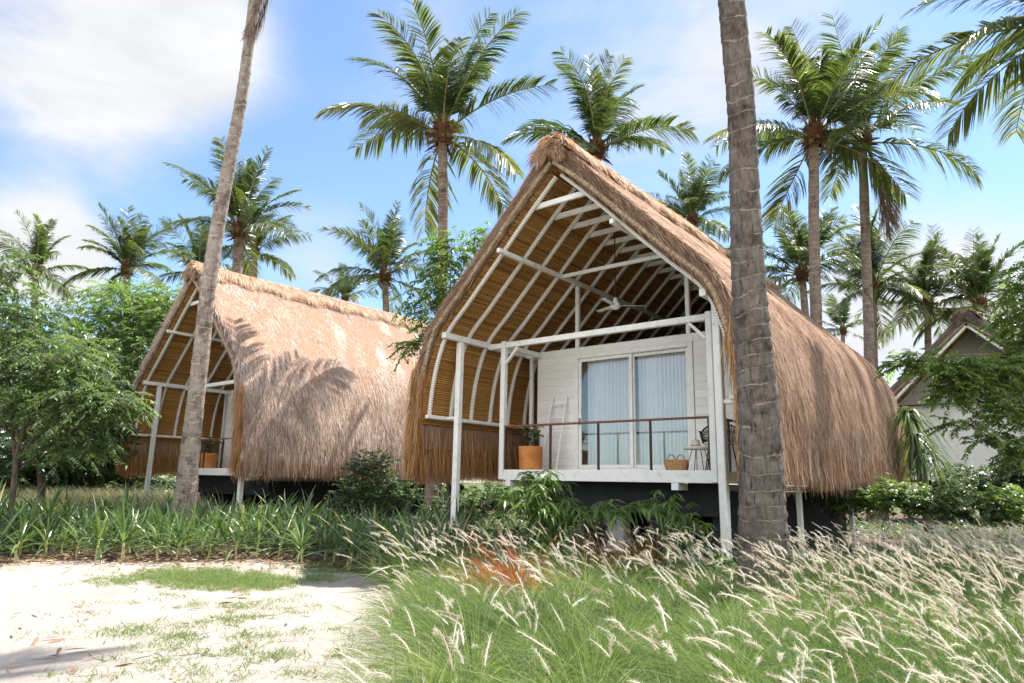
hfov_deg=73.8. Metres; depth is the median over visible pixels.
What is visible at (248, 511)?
bedding plant
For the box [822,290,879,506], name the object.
coconut palm
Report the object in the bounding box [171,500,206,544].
bedding plant
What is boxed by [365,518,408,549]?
bedding plant
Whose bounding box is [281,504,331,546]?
bedding plant
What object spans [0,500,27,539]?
bedding plant
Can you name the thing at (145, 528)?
bedding plant
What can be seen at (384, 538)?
bedding plant
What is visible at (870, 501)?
shrub
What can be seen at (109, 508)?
bedding plant
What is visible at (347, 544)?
bedding plant
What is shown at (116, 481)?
shrub
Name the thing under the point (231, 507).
bedding plant
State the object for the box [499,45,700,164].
coconut palm
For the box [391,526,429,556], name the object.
bedding plant
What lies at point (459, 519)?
bedding plant
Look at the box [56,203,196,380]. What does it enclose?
coconut palm
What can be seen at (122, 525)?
bedding plant
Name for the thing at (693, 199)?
coconut palm
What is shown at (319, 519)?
bedding plant
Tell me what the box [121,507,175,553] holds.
bedding plant
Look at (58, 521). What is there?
bedding plant
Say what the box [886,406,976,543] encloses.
strap plant
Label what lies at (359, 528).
bedding plant
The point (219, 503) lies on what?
bedding plant
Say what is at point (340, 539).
bedding plant
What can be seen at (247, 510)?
bedding plant
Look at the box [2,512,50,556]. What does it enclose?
bedding plant
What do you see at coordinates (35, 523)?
bedding plant
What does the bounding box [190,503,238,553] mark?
bedding plant
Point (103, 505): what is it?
bedding plant
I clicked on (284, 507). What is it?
bedding plant
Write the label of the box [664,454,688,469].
wicker basket
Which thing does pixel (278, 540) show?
bedding plant
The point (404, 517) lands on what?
bedding plant
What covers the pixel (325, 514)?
bedding plant
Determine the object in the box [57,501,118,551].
bedding plant
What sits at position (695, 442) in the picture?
table lamp
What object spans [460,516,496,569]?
bedding plant
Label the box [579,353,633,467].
sliding door
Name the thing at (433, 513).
bedding plant
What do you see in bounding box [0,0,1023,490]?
sky
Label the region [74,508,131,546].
bedding plant
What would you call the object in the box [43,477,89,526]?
bedding plant
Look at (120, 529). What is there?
bedding plant
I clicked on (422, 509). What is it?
bedding plant
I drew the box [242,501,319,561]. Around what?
bedding plant
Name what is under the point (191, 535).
bedding plant
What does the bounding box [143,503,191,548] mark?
bedding plant
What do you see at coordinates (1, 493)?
bedding plant
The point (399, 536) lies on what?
bedding plant
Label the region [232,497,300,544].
bedding plant
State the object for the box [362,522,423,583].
bedding plant
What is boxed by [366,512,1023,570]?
ground cover
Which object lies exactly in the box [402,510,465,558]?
bedding plant
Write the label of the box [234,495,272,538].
bedding plant
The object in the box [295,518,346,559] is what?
bedding plant
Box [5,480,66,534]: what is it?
bedding plant
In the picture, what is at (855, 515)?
shrub
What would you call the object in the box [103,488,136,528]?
bedding plant
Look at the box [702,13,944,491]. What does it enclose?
coconut palm
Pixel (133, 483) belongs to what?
shrub
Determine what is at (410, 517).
bedding plant
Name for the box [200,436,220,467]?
potted plant
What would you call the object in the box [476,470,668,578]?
shrub
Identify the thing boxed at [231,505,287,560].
bedding plant
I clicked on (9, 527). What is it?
bedding plant
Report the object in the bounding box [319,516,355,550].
bedding plant
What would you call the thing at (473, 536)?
bedding plant
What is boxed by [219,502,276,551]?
bedding plant
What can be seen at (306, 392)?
thatched cottage
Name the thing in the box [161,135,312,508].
coconut palm
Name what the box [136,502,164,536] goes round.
bedding plant
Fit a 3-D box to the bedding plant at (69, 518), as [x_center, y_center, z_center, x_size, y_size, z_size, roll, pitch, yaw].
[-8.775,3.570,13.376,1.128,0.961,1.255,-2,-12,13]
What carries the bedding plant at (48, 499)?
on the planting bed at (150, 555)
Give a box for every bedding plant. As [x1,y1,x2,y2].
[0,476,19,518]
[0,485,45,549]
[0,488,56,553]
[0,494,24,545]
[0,495,68,552]
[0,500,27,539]
[0,500,61,561]
[0,501,41,563]
[0,504,22,545]
[0,505,35,546]
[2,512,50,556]
[4,501,74,548]
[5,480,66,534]
[5,497,63,551]
[9,482,76,534]
[11,510,85,562]
[16,504,84,549]
[22,519,82,551]
[27,487,68,518]
[37,515,86,552]
[41,493,73,523]
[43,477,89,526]
[45,499,82,544]
[45,512,111,555]
[50,500,130,555]
[55,487,99,535]
[55,490,75,522]
[56,500,99,534]
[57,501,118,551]
[57,510,112,551]
[62,500,111,550]
[62,501,96,543]
[65,491,144,564]
[66,495,157,562]
[68,493,131,543]
[69,489,135,536]
[71,491,121,524]
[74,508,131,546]
[80,480,161,545]
[83,499,165,556]
[83,512,139,553]
[88,482,158,533]
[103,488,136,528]
[105,499,145,543]
[106,493,166,550]
[111,494,153,540]
[112,510,142,549]
[113,494,172,546]
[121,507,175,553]
[124,507,178,559]
[125,497,158,541]
[130,515,175,550]
[131,492,171,519]
[132,496,187,538]
[134,509,215,559]
[136,494,201,554]
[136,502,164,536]
[141,504,220,558]
[143,502,230,550]
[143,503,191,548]
[145,496,195,543]
[145,500,183,542]
[147,492,172,513]
[153,501,211,548]
[165,510,239,557]
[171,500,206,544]
[177,499,227,548]
[189,511,241,548]
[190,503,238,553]
[190,523,233,558]
[191,493,237,530]
[191,506,254,555]
[192,507,241,550]
[193,512,269,564]
[194,502,236,529]
[196,495,213,532]
[197,509,225,533]
[198,492,251,525]
[205,487,246,521]
[206,493,252,533]
[210,499,284,546]
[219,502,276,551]
[223,508,257,542]
[225,498,253,529]
[227,492,270,534]
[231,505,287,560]
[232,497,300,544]
[233,495,308,550]
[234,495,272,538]
[234,498,291,549]
[237,493,257,536]
[238,491,288,543]
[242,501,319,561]
[248,496,297,547]
[251,496,297,537]
[252,488,300,514]
[262,507,333,561]
[263,497,296,538]
[263,511,315,552]
[264,514,336,564]
[264,516,332,554]
[265,512,307,549]
[267,490,298,535]
[269,485,334,551]
[271,498,316,540]
[272,488,307,538]
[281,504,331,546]
[285,507,345,553]
[291,494,319,531]
[291,501,349,547]
[292,503,324,550]
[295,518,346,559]
[297,501,333,541]
[298,488,314,520]
[298,508,381,572]
[301,504,332,537]
[309,507,335,541]
[310,503,355,548]
[310,512,361,562]
[318,504,387,569]
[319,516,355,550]
[325,515,382,556]
[327,502,412,563]
[328,520,347,553]
[329,505,412,569]
[330,505,379,554]
[332,501,362,547]
[334,502,365,545]
[334,504,403,566]
[341,515,377,559]
[344,501,382,538]
[345,510,408,575]
[356,519,410,563]
[357,503,411,551]
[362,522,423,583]
[363,507,453,583]
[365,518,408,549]
[370,519,423,565]
[377,516,452,580]
[382,495,463,568]
[382,496,415,535]
[389,500,420,544]
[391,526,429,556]
[396,501,429,526]
[396,509,464,554]
[397,505,428,539]
[402,493,464,551]
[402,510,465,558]
[405,499,450,536]
[406,520,468,571]
[412,494,440,524]
[413,499,487,557]
[421,501,475,528]
[425,522,466,559]
[427,509,490,561]
[429,498,492,550]
[435,500,496,560]
[440,492,511,567]
[446,518,491,556]
[451,506,511,561]
[459,501,485,535]
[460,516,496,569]
[461,502,469,523]
[472,497,501,529]
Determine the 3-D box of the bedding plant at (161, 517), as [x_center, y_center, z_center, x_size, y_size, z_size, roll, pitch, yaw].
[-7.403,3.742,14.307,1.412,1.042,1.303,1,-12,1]
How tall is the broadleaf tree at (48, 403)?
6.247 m
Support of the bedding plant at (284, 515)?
on the planting bed at (150, 555)
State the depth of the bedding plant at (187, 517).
13.33 m
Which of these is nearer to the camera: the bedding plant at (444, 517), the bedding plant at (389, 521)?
the bedding plant at (444, 517)
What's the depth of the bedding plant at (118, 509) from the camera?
13.96 m
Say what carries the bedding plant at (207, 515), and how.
on the planting bed at (150, 555)
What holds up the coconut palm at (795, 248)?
on the planting bed at (150, 555)
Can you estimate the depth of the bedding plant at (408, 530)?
9.59 m
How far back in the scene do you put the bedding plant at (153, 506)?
15.87 m
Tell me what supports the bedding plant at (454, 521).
on the planting bed at (150, 555)
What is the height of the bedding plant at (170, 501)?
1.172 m
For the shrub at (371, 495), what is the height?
2.260 m
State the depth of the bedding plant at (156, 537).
11.79 m
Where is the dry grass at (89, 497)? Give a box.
[1,484,221,523]
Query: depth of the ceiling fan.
14.38 m
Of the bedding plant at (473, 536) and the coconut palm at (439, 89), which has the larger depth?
the coconut palm at (439, 89)
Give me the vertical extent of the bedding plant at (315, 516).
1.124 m
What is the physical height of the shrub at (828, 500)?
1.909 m
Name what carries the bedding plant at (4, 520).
on the planting bed at (150, 555)
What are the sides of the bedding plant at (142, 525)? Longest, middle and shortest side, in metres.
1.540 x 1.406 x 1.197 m
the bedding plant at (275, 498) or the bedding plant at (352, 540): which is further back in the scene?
the bedding plant at (275, 498)
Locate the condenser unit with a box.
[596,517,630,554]
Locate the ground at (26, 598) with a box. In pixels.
[0,476,920,682]
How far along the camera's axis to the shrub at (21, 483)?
25.22 m
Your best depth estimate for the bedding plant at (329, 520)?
13.36 m
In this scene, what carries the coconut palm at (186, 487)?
on the planting bed at (150, 555)
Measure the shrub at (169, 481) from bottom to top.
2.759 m
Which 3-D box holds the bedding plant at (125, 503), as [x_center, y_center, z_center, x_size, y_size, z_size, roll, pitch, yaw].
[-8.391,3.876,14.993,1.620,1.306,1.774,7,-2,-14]
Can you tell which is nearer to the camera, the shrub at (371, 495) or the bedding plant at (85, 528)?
the bedding plant at (85, 528)
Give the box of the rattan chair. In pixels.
[699,423,738,471]
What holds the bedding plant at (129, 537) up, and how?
on the planting bed at (150, 555)
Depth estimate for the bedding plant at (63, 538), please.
12.12 m
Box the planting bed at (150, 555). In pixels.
[0,499,1014,592]
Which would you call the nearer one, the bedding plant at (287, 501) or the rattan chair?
the rattan chair
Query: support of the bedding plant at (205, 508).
on the planting bed at (150, 555)
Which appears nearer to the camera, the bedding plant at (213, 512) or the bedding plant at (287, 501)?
the bedding plant at (213, 512)
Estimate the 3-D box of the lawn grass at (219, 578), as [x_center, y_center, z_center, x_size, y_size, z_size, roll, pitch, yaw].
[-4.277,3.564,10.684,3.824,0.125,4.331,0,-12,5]
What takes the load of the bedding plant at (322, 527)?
on the planting bed at (150, 555)
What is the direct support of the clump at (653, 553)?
on the planting bed at (150, 555)
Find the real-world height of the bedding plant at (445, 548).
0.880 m
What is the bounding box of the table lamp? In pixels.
[691,438,700,445]
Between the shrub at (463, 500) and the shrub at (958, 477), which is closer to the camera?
the shrub at (463, 500)
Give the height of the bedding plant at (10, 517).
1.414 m
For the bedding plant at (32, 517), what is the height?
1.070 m
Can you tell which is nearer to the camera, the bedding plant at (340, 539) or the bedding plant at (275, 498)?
the bedding plant at (340, 539)
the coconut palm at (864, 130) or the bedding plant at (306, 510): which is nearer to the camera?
the bedding plant at (306, 510)
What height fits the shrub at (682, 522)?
1.429 m
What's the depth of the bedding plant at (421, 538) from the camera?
9.95 m
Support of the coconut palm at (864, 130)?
on the planting bed at (150, 555)
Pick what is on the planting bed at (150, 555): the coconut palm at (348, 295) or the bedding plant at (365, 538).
the bedding plant at (365, 538)
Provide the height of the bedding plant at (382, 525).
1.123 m
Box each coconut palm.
[0,210,97,482]
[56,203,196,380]
[143,213,246,497]
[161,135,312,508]
[167,0,271,539]
[204,204,312,282]
[308,262,379,302]
[312,0,560,518]
[314,199,435,315]
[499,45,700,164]
[647,151,729,242]
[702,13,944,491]
[718,0,793,602]
[726,204,861,491]
[757,12,994,529]
[798,204,961,519]
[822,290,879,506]
[849,224,1001,350]
[880,0,1023,153]
[911,226,1023,402]
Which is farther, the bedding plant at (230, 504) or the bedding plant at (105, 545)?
the bedding plant at (230, 504)
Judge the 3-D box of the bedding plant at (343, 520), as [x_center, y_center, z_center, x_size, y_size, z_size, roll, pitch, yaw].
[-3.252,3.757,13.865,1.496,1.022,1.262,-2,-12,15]
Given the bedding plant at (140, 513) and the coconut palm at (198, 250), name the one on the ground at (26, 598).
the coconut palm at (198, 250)
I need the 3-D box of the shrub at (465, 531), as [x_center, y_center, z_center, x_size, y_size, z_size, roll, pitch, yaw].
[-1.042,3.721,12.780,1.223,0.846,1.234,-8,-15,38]
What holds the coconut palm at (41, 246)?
on the ground at (26, 598)
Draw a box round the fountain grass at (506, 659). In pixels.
[234,529,1023,682]
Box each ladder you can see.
[542,397,567,469]
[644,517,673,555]
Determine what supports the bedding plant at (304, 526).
on the planting bed at (150, 555)
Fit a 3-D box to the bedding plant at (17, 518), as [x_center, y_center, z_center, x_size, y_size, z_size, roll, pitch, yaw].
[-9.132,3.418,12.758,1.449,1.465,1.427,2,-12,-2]
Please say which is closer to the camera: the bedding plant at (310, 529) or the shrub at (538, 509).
the shrub at (538, 509)
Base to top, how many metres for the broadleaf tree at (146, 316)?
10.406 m
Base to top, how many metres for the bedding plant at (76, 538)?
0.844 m
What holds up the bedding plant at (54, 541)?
on the planting bed at (150, 555)
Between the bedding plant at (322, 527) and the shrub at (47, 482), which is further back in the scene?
the shrub at (47, 482)
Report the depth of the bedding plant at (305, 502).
17.20 m
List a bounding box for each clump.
[422,526,581,599]
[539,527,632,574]
[584,520,684,573]
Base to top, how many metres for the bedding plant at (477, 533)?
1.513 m
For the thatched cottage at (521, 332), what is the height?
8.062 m
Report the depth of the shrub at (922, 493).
13.80 m
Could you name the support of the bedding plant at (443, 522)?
on the planting bed at (150, 555)
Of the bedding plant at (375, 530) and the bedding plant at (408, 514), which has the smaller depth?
the bedding plant at (375, 530)
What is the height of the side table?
0.447 m
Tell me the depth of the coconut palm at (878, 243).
32.12 m
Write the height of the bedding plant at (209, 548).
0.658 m
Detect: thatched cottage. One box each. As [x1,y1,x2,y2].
[114,261,502,521]
[400,131,911,575]
[890,308,1023,527]
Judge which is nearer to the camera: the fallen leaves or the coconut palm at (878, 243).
the fallen leaves
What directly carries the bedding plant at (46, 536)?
on the planting bed at (150, 555)
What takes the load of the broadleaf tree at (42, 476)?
on the planting bed at (150, 555)
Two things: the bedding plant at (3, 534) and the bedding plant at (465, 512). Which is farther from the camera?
the bedding plant at (465, 512)
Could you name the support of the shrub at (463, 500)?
on the planting bed at (150, 555)
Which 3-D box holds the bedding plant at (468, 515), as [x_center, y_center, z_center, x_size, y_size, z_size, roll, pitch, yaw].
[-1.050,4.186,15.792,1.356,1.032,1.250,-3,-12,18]
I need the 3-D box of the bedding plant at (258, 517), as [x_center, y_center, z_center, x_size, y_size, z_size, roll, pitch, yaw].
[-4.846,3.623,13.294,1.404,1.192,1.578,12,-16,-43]
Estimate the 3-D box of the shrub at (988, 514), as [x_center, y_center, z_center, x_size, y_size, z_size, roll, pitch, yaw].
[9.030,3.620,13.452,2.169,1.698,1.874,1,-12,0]
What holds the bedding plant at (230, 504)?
on the planting bed at (150, 555)
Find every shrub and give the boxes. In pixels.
[0,454,85,496]
[1,449,111,494]
[33,464,135,494]
[49,454,174,496]
[113,464,197,494]
[323,446,427,520]
[420,483,511,527]
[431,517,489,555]
[475,481,527,533]
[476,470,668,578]
[622,490,717,574]
[683,540,737,583]
[803,483,883,549]
[808,486,866,524]
[829,472,932,551]
[873,482,985,549]
[910,461,993,502]
[913,481,1023,545]
[933,461,1022,534]
[962,481,1023,526]
[983,457,1023,498]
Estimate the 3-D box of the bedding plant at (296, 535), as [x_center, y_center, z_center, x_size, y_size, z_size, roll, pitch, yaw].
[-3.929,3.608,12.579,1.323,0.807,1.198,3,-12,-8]
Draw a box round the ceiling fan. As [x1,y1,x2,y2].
[597,232,629,312]
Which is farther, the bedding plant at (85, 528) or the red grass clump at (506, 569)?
the bedding plant at (85, 528)
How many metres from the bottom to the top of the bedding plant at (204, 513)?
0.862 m
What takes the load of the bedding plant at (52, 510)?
on the planting bed at (150, 555)
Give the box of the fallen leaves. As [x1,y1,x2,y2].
[0,547,401,681]
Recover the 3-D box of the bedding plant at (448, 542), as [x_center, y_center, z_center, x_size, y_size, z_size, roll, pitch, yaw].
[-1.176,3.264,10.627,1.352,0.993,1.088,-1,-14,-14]
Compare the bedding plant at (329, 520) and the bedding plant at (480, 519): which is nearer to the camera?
the bedding plant at (329, 520)
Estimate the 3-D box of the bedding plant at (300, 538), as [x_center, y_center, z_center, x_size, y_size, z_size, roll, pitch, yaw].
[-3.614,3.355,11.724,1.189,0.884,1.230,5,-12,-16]
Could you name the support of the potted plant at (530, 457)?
on the thatched cottage at (521, 332)
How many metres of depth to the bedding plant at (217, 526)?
13.30 m
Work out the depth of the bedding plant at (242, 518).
13.72 m
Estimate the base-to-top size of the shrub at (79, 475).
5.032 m
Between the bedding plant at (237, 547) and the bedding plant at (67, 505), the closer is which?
the bedding plant at (237, 547)
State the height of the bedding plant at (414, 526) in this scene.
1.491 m
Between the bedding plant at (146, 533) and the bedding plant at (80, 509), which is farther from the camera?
the bedding plant at (80, 509)
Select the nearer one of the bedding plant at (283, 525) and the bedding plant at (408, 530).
the bedding plant at (408, 530)
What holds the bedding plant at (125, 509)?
on the planting bed at (150, 555)
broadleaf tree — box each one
[0,245,161,541]
[0,295,146,505]
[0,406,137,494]
[40,277,183,443]
[386,221,490,520]
[874,256,1023,479]
[986,246,1023,483]
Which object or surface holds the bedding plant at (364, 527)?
on the planting bed at (150, 555)
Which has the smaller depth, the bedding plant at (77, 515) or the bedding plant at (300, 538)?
the bedding plant at (300, 538)
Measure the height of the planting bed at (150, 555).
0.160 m
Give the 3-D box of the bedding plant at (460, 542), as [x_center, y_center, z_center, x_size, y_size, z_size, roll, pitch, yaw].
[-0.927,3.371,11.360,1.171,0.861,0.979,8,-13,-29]
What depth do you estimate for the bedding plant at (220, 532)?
12.85 m
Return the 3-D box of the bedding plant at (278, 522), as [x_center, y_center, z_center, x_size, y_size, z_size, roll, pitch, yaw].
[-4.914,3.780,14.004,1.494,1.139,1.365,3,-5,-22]
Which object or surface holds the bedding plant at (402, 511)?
on the planting bed at (150, 555)
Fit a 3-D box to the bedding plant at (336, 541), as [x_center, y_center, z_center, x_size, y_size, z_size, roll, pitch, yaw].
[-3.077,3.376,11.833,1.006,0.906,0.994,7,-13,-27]
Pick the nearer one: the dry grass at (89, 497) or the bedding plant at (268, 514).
the bedding plant at (268, 514)
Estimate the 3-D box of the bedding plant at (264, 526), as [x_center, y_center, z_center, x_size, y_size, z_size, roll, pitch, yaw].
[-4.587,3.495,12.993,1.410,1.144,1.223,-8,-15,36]
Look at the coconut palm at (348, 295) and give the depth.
47.75 m
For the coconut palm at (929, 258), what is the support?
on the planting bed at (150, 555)
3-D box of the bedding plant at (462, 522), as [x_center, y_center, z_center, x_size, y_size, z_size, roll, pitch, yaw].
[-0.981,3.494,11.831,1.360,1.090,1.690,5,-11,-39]
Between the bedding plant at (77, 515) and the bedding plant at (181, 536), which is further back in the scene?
the bedding plant at (77, 515)
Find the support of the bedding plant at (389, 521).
on the planting bed at (150, 555)
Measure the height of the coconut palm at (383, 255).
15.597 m
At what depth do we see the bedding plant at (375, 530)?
10.79 m
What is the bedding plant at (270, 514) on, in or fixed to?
on the planting bed at (150, 555)
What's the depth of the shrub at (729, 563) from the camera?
8.95 m
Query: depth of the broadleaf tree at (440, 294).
16.15 m
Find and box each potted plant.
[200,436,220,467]
[518,426,543,469]
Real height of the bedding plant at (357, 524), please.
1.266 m
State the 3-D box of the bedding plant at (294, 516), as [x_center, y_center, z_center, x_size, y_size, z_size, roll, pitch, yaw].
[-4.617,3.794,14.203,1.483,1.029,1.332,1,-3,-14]
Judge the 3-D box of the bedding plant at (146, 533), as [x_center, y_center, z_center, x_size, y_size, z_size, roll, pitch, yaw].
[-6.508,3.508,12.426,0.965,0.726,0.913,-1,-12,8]
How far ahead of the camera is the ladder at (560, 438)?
15.27 m
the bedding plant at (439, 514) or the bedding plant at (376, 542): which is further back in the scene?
the bedding plant at (439, 514)
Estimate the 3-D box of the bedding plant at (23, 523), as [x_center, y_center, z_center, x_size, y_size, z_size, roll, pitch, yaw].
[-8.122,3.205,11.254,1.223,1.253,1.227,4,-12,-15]
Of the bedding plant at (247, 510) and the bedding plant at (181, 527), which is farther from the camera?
the bedding plant at (247, 510)
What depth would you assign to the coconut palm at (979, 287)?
31.72 m
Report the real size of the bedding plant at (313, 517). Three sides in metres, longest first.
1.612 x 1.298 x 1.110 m
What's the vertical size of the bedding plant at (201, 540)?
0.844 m
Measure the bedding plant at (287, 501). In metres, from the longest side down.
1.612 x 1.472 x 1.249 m
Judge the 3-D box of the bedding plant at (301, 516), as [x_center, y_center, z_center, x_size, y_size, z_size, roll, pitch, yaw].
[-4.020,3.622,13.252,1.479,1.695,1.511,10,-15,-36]
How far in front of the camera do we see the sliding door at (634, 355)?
14.16 m
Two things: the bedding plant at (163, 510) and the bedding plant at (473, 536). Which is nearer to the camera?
the bedding plant at (473, 536)
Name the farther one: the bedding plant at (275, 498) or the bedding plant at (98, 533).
the bedding plant at (275, 498)
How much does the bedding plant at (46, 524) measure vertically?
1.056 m
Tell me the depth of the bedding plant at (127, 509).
14.61 m
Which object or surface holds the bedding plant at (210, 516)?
on the planting bed at (150, 555)
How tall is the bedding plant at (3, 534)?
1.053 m
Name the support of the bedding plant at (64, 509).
on the planting bed at (150, 555)
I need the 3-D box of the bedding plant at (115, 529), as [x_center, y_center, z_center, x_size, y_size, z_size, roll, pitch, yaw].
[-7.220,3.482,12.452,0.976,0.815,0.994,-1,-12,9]
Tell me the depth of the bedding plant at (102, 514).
13.95 m
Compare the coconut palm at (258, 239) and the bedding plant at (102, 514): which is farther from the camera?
the coconut palm at (258, 239)
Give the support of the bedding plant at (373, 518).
on the planting bed at (150, 555)
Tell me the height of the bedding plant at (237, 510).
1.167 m
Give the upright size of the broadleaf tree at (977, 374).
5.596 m
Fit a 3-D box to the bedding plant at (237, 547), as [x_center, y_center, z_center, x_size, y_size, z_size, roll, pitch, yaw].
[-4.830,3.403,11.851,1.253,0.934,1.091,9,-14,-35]
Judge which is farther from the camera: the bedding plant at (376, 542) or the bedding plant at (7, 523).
the bedding plant at (7, 523)
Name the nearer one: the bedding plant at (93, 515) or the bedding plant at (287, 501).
the bedding plant at (93, 515)
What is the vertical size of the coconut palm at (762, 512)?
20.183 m
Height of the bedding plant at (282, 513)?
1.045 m
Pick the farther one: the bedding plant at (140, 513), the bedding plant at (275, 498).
the bedding plant at (275, 498)
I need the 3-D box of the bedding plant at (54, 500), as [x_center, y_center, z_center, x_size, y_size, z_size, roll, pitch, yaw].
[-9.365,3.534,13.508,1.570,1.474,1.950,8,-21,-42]
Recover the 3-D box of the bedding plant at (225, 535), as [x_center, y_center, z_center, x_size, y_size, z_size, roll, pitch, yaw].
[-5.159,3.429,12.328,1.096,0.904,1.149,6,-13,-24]
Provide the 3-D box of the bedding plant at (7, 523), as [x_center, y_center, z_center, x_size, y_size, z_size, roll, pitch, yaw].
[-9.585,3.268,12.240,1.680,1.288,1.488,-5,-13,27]
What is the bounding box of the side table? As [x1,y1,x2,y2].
[683,446,708,469]
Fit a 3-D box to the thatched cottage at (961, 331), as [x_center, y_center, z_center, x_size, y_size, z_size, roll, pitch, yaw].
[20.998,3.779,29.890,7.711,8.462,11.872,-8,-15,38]
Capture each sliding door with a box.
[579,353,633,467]
[632,347,690,467]
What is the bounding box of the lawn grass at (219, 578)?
[59,558,355,595]
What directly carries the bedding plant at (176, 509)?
on the planting bed at (150, 555)
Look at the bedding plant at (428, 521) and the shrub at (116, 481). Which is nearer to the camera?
the bedding plant at (428, 521)

